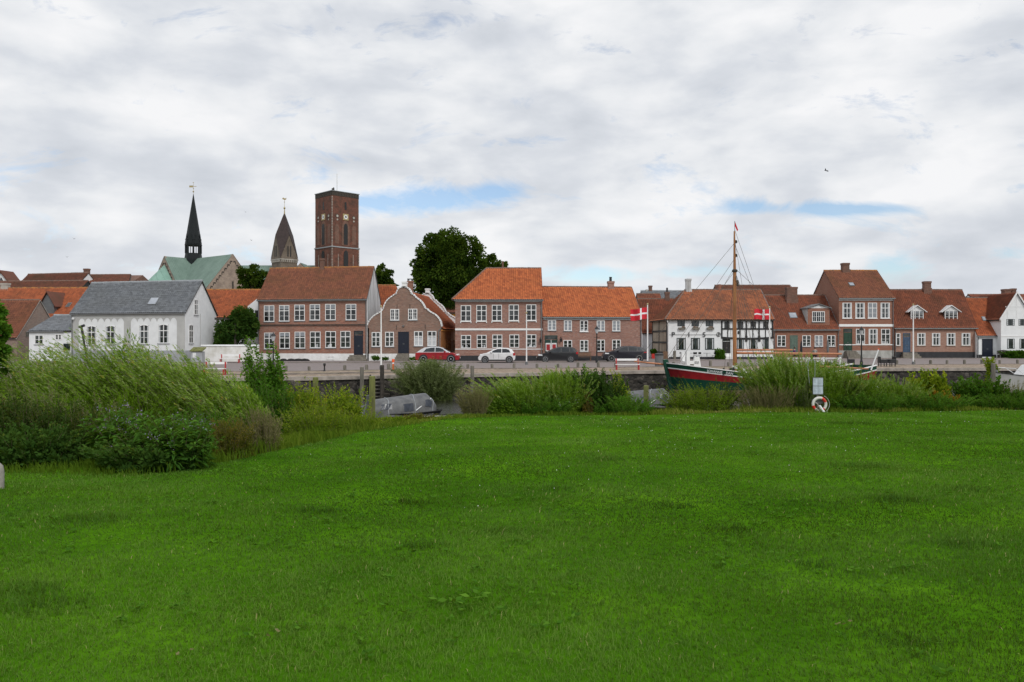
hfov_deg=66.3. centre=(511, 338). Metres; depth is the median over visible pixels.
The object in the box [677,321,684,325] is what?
window
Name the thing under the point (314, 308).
window
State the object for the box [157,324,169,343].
window
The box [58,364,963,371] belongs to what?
street kerb
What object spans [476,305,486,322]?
window
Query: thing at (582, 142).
sky
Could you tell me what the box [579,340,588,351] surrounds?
window
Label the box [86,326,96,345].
window
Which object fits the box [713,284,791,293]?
tiled house
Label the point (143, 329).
window
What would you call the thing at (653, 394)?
covered boat
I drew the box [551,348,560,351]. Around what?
side window
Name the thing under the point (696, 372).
wooden sailing ship
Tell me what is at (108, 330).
window
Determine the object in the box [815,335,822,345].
window
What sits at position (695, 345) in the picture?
window
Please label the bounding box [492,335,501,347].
window
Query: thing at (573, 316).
house
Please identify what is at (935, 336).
window
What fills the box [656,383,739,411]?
weeds
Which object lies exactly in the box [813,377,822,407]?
notice board
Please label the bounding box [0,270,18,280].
gable house
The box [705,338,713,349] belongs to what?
window
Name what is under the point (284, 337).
window
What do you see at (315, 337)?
window
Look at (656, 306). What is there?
red house
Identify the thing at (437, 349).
side window
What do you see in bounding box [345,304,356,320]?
window
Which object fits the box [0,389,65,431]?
bramble bush
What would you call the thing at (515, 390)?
willow bush
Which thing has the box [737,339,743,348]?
window
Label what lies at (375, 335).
window
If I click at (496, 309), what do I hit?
window
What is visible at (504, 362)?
pavement kerb
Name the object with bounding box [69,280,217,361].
slate roofed house
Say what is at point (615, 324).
window
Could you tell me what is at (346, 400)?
yellow bush
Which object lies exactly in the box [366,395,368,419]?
mooring post
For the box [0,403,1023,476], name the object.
bank grass
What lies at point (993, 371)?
mooring post
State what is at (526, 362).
flagpole
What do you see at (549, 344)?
door
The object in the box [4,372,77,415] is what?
mugwort
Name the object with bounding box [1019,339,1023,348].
window
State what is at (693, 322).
window
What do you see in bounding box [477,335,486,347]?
window
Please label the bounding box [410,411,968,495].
clover
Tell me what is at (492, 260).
broad tree
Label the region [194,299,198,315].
window
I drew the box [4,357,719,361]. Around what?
pavement
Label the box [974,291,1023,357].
white gable house
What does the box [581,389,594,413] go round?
dock
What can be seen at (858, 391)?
dark bush
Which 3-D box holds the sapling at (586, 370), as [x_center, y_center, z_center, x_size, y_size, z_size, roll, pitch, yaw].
[3.425,2.163,32.961,0.937,2.325,0.939,0,0,0]
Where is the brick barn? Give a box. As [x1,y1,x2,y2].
[0,299,49,360]
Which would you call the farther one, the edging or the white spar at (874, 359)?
the edging
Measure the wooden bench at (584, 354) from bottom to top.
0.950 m
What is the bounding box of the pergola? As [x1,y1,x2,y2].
[215,318,236,344]
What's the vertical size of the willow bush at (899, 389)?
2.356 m
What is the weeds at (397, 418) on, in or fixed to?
on the lawn at (492, 646)
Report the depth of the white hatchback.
79.81 m
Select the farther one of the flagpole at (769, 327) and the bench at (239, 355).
the bench at (239, 355)
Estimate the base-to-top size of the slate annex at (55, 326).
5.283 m
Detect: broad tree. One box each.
[235,263,267,288]
[375,262,398,285]
[409,225,487,309]
[477,253,507,269]
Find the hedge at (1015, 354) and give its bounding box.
[997,350,1023,358]
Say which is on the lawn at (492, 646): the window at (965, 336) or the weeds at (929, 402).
the weeds at (929, 402)
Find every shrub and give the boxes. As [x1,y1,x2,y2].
[371,355,379,360]
[650,348,656,353]
[714,348,725,358]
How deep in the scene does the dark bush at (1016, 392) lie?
37.30 m
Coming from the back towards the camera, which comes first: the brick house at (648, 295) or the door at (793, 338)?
the brick house at (648, 295)
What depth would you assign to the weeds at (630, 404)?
32.02 m
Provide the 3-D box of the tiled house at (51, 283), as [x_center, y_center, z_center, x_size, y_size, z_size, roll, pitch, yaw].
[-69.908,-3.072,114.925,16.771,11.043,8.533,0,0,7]
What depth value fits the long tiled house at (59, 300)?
99.65 m
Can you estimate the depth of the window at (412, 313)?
87.56 m
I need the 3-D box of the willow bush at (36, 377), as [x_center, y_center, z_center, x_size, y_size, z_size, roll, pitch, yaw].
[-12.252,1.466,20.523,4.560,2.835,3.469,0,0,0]
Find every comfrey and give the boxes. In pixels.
[77,400,164,465]
[101,410,224,472]
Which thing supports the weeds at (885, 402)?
on the lawn at (492, 646)
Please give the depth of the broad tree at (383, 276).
119.20 m
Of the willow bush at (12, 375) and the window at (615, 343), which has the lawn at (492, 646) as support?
the willow bush at (12, 375)
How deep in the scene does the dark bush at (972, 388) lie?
37.81 m
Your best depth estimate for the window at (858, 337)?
100.20 m
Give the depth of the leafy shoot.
58.88 m
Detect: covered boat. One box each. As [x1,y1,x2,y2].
[362,393,441,418]
[629,388,673,409]
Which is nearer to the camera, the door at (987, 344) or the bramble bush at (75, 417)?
the bramble bush at (75, 417)
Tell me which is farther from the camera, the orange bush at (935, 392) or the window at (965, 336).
the window at (965, 336)
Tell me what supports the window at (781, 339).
in the dormered brick house at (811, 316)
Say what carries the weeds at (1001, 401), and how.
on the lawn at (492, 646)
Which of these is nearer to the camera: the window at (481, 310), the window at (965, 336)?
the window at (481, 310)
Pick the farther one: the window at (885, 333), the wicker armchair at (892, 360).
the window at (885, 333)
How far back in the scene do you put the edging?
54.65 m
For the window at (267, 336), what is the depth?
89.27 m
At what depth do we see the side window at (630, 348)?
83.23 m
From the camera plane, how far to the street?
74.69 m
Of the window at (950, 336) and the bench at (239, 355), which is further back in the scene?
the window at (950, 336)
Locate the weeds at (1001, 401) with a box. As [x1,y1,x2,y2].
[958,392,1023,409]
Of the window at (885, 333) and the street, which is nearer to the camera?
the street
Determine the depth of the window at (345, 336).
87.69 m
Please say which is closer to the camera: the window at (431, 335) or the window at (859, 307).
the window at (431, 335)
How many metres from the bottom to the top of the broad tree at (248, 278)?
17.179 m
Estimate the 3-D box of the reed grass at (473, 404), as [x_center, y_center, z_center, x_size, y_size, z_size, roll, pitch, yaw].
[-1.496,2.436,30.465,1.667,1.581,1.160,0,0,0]
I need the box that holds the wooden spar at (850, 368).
[823,366,868,369]
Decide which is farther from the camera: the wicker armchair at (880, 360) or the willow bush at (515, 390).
the wicker armchair at (880, 360)
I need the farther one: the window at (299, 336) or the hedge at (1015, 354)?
the hedge at (1015, 354)
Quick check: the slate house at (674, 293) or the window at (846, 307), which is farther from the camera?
the slate house at (674, 293)
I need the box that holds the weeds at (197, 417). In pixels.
[151,402,245,433]
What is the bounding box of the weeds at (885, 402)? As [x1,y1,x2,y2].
[822,391,906,411]
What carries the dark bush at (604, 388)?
on the lawn at (492, 646)
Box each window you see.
[34,335,43,344]
[55,334,61,339]
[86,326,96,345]
[104,325,115,344]
[139,325,149,344]
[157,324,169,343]
[189,324,193,343]
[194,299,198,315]
[263,333,274,349]
[264,305,273,321]
[278,305,289,321]
[279,332,289,348]
[294,305,304,320]
[294,332,305,348]
[309,304,320,320]
[309,332,320,348]
[324,304,335,320]
[325,331,335,347]
[340,331,350,347]
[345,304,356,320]
[372,332,379,346]
[385,332,393,346]
[390,309,399,320]
[407,309,417,320]
[413,331,422,346]
[424,348,434,351]
[427,331,436,346]
[435,348,444,351]
[460,305,471,322]
[461,335,470,347]
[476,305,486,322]
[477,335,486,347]
[491,305,501,322]
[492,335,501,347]
[508,305,518,322]
[509,334,518,347]
[526,304,536,321]
[527,334,535,346]
[547,320,556,330]
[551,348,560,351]
[563,340,571,346]
[564,320,571,330]
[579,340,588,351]
[580,320,587,331]
[597,321,605,331]
[597,340,605,351]
[612,321,620,331]
[612,340,620,349]
[619,347,627,350]
[629,347,636,350]
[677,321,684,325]
[677,338,685,349]
[691,338,699,349]
[692,321,698,325]
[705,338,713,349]
[706,321,712,325]
[725,322,729,328]
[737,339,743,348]
[749,339,756,348]
[763,322,767,328]
[763,339,768,348]
[777,335,785,345]
[802,335,810,345]
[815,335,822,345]
[827,335,834,345]
[842,303,851,318]
[855,303,864,318]
[856,329,864,343]
[867,303,877,318]
[869,329,877,343]
[880,303,890,318]
[881,329,889,343]
[896,333,899,345]
[917,333,925,345]
[931,333,940,345]
[946,333,955,345]
[961,333,970,345]
[1006,319,1014,325]
[1007,339,1014,348]
[1019,319,1023,325]
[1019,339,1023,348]
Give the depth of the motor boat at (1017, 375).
58.12 m
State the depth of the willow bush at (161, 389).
18.31 m
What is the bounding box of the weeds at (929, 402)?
[886,391,978,410]
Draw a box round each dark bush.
[0,420,95,467]
[77,439,211,473]
[230,377,295,434]
[555,367,628,412]
[818,368,868,408]
[949,372,1015,405]
[1001,389,1023,404]
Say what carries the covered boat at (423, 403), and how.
on the water
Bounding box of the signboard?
[663,351,667,358]
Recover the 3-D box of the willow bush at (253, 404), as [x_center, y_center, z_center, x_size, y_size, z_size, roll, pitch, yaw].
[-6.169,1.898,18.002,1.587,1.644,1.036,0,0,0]
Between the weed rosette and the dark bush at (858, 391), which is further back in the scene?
the dark bush at (858, 391)
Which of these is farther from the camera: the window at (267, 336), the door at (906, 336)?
the door at (906, 336)
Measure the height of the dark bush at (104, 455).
0.742 m
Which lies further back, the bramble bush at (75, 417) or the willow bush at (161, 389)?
the willow bush at (161, 389)
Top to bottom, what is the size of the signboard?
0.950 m
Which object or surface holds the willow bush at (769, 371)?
on the lawn at (492, 646)
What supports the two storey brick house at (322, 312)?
on the pavement
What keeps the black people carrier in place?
on the street
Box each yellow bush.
[270,376,327,420]
[273,400,350,435]
[308,380,371,420]
[608,369,631,405]
[904,371,934,397]
[920,367,951,395]
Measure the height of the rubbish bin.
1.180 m
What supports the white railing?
on the quay wall at (639, 379)
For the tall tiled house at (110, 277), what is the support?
on the ground
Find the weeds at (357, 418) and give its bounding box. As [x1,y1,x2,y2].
[320,409,385,429]
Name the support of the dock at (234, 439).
on the lawn at (492, 646)
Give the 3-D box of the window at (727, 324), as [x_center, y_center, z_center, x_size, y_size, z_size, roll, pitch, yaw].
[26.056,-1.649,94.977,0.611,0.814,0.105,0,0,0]
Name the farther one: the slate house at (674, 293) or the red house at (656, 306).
the slate house at (674, 293)
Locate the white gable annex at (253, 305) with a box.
[248,299,257,344]
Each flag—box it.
[630,307,646,320]
[754,309,768,319]
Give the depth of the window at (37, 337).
85.89 m
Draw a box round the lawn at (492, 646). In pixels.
[0,410,1023,681]
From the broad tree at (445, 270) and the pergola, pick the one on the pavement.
the pergola
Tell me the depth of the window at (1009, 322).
99.49 m
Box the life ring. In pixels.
[812,396,829,411]
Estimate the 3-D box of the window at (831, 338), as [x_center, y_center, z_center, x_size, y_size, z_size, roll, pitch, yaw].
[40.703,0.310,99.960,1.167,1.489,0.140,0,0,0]
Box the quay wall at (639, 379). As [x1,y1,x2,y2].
[0,368,1017,399]
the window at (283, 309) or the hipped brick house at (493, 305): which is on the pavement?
the hipped brick house at (493, 305)
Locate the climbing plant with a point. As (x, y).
(221, 336)
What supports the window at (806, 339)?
in the dormered brick house at (811, 316)
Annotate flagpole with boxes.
[379,305,381,368]
[525,312,527,364]
[646,303,648,363]
[769,306,770,351]
[912,304,914,363]
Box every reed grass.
[453,384,494,415]
[729,381,798,408]
[782,381,830,408]
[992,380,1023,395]
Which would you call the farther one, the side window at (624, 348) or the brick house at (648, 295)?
the brick house at (648, 295)
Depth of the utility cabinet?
80.60 m
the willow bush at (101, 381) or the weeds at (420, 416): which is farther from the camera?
the weeds at (420, 416)
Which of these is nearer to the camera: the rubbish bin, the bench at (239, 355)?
the rubbish bin
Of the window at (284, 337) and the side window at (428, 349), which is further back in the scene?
the window at (284, 337)
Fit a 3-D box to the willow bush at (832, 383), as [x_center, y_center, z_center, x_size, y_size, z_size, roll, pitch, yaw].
[13.758,2.225,36.011,5.074,3.342,4.391,0,0,0]
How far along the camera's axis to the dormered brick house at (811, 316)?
100.32 m
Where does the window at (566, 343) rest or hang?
in the house at (573, 316)
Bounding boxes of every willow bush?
[0,341,108,418]
[0,356,66,402]
[0,376,236,435]
[17,325,188,427]
[99,341,234,422]
[158,361,267,451]
[211,389,275,449]
[459,373,551,414]
[509,365,598,413]
[729,347,819,411]
[761,352,869,408]
[817,365,893,398]
[870,373,934,407]
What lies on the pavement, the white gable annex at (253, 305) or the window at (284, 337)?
the white gable annex at (253, 305)
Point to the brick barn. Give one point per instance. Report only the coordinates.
(24, 315)
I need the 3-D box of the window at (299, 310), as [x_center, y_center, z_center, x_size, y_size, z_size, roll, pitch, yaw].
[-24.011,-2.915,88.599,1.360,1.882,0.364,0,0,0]
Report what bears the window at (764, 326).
in the cafe house at (713, 333)
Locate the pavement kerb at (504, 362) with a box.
[12,358,908,362]
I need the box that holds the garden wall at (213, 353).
[201,345,259,361]
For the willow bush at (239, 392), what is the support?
on the lawn at (492, 646)
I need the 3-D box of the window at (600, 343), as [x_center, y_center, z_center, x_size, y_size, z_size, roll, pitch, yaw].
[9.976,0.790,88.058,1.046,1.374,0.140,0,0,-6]
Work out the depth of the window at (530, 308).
87.20 m
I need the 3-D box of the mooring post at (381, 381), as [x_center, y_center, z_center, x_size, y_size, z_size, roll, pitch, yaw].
[-8.451,3.203,51.000,0.280,2.993,0.266,0,0,0]
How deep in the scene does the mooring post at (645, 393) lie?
38.42 m
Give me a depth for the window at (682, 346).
94.98 m
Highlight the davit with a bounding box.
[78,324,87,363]
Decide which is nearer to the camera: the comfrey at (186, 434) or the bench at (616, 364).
the comfrey at (186, 434)
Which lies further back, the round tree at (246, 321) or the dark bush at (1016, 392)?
the round tree at (246, 321)
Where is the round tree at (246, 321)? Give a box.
[226,304,260,344]
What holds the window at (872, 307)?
in the tall brick house at (858, 299)
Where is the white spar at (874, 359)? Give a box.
[871,348,878,369]
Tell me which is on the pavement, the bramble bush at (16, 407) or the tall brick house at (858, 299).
the tall brick house at (858, 299)
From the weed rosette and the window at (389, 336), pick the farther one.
the window at (389, 336)
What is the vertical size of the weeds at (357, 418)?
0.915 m
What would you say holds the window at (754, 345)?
in the cafe house at (713, 333)
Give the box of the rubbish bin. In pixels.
[654,353,663,365]
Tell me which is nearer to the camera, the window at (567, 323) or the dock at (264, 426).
the dock at (264, 426)
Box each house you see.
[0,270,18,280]
[0,280,90,286]
[0,283,87,316]
[23,272,92,280]
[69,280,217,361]
[83,268,148,282]
[207,289,260,344]
[256,258,380,360]
[367,279,454,360]
[378,284,400,310]
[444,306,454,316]
[451,261,543,360]
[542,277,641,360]
[636,293,660,298]
[637,288,673,356]
[640,285,682,298]
[650,279,774,358]
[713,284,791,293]
[764,287,840,357]
[813,263,895,357]
[890,281,978,357]
[966,288,1023,296]
[966,297,997,357]
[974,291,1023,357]
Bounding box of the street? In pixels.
[15,358,1023,370]
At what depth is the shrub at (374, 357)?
86.27 m
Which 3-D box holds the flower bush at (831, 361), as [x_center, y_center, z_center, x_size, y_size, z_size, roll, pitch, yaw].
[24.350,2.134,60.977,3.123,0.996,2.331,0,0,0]
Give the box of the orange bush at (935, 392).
[924,388,959,403]
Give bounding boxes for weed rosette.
[429,587,503,607]
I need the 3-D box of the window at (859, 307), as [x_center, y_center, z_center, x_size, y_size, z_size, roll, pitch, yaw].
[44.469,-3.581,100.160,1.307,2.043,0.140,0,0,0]
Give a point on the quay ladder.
(377, 385)
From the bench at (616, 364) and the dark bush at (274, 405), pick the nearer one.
the dark bush at (274, 405)
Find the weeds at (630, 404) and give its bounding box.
[579,391,665,414]
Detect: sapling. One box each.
[239,335,271,399]
[258,342,292,403]
[566,369,580,387]
[583,363,599,385]
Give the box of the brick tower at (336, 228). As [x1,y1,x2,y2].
[314,187,359,266]
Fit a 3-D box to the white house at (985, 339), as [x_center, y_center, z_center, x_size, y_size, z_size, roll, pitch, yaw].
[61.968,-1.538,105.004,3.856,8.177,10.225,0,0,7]
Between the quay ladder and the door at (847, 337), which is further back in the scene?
the door at (847, 337)
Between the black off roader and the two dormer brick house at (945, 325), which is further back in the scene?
the two dormer brick house at (945, 325)
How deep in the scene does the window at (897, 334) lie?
100.98 m
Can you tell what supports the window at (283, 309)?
in the two storey brick house at (322, 312)
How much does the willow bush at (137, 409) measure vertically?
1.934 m
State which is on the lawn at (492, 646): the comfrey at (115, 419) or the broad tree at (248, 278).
the comfrey at (115, 419)
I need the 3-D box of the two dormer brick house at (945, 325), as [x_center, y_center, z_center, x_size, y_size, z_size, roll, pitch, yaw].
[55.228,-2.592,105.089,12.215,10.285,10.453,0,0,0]
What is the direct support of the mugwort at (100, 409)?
on the lawn at (492, 646)
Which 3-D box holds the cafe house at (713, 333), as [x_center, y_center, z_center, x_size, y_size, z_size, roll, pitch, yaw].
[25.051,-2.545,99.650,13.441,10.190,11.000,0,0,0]
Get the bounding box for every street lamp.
[271,332,276,364]
[595,326,598,362]
[859,326,863,364]
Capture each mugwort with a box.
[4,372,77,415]
[67,392,132,458]
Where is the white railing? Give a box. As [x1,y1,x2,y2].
[773,357,840,364]
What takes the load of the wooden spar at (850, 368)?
on the white rowing boat
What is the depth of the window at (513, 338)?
87.20 m
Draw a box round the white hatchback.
[478,348,515,362]
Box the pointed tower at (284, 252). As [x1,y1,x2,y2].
[270,198,298,267]
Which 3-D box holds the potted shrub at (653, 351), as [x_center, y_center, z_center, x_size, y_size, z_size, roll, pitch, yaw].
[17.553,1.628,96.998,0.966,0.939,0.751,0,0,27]
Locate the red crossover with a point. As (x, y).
(426, 353)
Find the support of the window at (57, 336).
in the slate annex at (55, 326)
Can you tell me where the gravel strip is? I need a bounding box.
[4,364,1023,376]
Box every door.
[354,331,362,354]
[398,332,408,352]
[545,335,556,351]
[722,339,730,352]
[790,335,797,351]
[843,329,851,349]
[903,333,909,351]
[982,339,992,356]
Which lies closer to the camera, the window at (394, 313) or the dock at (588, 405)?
the dock at (588, 405)
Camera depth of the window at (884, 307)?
100.20 m
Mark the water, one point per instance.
(448, 406)
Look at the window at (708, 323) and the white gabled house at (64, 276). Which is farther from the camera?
the white gabled house at (64, 276)
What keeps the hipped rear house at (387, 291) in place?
on the pavement
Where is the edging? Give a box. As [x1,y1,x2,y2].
[125,371,408,374]
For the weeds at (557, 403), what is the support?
on the lawn at (492, 646)
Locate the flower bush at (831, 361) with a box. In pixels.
[814,360,846,368]
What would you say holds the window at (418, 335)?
in the dutch gable house at (413, 323)
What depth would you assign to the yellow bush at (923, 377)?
37.99 m
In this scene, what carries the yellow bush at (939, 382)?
on the lawn at (492, 646)
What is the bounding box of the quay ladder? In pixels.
[369,375,379,396]
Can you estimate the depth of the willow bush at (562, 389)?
32.04 m
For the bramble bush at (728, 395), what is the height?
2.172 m
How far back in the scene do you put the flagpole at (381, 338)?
62.49 m
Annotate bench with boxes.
[205,362,226,374]
[220,354,240,362]
[576,352,590,360]
[615,359,639,369]
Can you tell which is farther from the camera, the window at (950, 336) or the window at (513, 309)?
the window at (950, 336)
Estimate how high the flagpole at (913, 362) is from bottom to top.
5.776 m
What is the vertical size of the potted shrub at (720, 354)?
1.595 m
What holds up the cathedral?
on the ground
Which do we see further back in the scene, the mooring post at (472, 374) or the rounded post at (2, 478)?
the mooring post at (472, 374)
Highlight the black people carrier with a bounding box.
[536,347,577,361]
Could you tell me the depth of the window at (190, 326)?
83.39 m
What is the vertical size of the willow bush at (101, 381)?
3.158 m
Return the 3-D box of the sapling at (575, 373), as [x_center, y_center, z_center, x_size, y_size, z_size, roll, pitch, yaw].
[2.719,2.295,33.011,0.913,2.106,0.765,0,0,-29]
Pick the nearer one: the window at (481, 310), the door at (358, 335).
the window at (481, 310)
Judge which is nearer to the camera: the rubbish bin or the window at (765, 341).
the rubbish bin
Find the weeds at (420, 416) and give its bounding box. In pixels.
[394,412,440,419]
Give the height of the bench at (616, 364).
0.880 m
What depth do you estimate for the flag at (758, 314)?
71.43 m
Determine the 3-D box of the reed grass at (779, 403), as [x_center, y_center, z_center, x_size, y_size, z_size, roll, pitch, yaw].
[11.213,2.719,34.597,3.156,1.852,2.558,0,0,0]
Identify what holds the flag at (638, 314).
attached to the flagpole at (647, 333)
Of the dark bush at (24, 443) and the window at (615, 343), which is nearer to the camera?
the dark bush at (24, 443)
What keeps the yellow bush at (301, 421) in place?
on the lawn at (492, 646)
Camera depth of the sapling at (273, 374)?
24.87 m
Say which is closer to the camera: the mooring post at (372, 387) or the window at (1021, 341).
the mooring post at (372, 387)
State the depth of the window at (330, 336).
87.99 m
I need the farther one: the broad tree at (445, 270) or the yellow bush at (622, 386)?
the broad tree at (445, 270)
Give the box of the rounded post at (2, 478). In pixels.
[0,463,4,488]
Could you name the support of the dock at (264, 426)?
on the lawn at (492, 646)
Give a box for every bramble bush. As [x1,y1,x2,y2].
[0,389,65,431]
[1,396,111,463]
[646,375,755,411]
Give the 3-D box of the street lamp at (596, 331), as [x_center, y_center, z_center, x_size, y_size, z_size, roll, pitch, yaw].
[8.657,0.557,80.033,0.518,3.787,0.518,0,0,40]
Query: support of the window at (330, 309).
in the two storey brick house at (322, 312)
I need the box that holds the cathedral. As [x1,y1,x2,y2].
[149,182,314,288]
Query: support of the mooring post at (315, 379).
in the water
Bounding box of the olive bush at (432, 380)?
[384,356,466,400]
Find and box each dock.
[197,415,259,459]
[234,405,283,452]
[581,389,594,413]
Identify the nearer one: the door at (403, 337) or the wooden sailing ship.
the wooden sailing ship
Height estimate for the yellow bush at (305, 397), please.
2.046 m
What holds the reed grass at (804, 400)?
on the lawn at (492, 646)
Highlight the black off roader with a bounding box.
[602,346,646,360]
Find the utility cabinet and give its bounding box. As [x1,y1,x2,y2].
[190,347,205,361]
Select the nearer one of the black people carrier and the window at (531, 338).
the black people carrier
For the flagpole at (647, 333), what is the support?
on the street
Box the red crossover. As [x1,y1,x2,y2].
[415,347,460,361]
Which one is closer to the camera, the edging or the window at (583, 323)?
the edging
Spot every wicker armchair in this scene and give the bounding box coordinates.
[847,356,854,363]
[877,356,886,366]
[887,356,895,366]
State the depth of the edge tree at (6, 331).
20.07 m
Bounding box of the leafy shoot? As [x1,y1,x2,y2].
[981,356,1000,382]
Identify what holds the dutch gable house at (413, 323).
on the pavement
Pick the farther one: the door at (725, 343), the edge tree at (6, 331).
the door at (725, 343)
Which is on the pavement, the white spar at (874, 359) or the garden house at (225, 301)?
the garden house at (225, 301)
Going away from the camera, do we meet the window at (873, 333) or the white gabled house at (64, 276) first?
the window at (873, 333)
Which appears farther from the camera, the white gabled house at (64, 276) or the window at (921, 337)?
the white gabled house at (64, 276)
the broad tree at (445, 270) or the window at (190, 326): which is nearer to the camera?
the window at (190, 326)
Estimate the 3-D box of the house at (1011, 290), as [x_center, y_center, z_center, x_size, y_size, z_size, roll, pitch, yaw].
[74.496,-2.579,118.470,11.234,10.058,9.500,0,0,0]
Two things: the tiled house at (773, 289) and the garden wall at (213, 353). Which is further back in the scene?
the tiled house at (773, 289)
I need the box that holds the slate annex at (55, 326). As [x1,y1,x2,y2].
[27,314,70,360]
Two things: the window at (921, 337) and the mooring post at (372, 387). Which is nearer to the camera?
the mooring post at (372, 387)
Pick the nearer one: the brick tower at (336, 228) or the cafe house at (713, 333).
the cafe house at (713, 333)
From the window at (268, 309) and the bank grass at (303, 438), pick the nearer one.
the bank grass at (303, 438)
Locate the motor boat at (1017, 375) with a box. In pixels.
[990,365,1023,390]
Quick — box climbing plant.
[213,315,237,344]
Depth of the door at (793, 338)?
99.98 m
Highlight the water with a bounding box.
[301,388,1020,413]
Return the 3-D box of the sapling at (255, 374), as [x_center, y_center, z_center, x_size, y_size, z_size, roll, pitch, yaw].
[-7.991,1.558,24.508,1.251,3.348,1.144,0,0,26]
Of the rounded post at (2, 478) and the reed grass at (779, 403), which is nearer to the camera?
the rounded post at (2, 478)
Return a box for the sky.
[0,0,1023,296]
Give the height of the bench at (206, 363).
0.880 m
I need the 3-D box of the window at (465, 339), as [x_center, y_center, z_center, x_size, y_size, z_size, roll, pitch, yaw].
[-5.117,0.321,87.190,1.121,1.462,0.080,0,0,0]
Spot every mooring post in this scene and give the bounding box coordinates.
[313,377,317,397]
[360,367,363,398]
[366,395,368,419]
[369,376,374,419]
[380,365,383,397]
[470,366,473,391]
[643,385,648,404]
[991,363,995,386]
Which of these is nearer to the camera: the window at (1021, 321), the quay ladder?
the quay ladder
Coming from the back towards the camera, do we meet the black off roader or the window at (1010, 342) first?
the window at (1010, 342)
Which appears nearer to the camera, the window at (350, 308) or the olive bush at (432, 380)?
the olive bush at (432, 380)
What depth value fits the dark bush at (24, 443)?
14.25 m
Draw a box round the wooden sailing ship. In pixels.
[634,222,876,393]
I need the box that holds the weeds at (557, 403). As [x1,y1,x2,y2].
[490,395,576,415]
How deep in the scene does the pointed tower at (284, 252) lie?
263.81 m
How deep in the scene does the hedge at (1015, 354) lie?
97.74 m
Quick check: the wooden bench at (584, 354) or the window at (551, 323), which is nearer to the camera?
the wooden bench at (584, 354)
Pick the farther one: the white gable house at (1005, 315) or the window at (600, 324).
the white gable house at (1005, 315)
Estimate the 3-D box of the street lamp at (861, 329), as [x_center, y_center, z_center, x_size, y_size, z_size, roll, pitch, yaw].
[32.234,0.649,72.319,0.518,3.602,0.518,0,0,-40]
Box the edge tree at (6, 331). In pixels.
[0,299,14,377]
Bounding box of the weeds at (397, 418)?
[377,415,416,422]
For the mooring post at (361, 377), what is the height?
2.886 m
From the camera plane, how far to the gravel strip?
62.64 m
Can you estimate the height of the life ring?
0.732 m

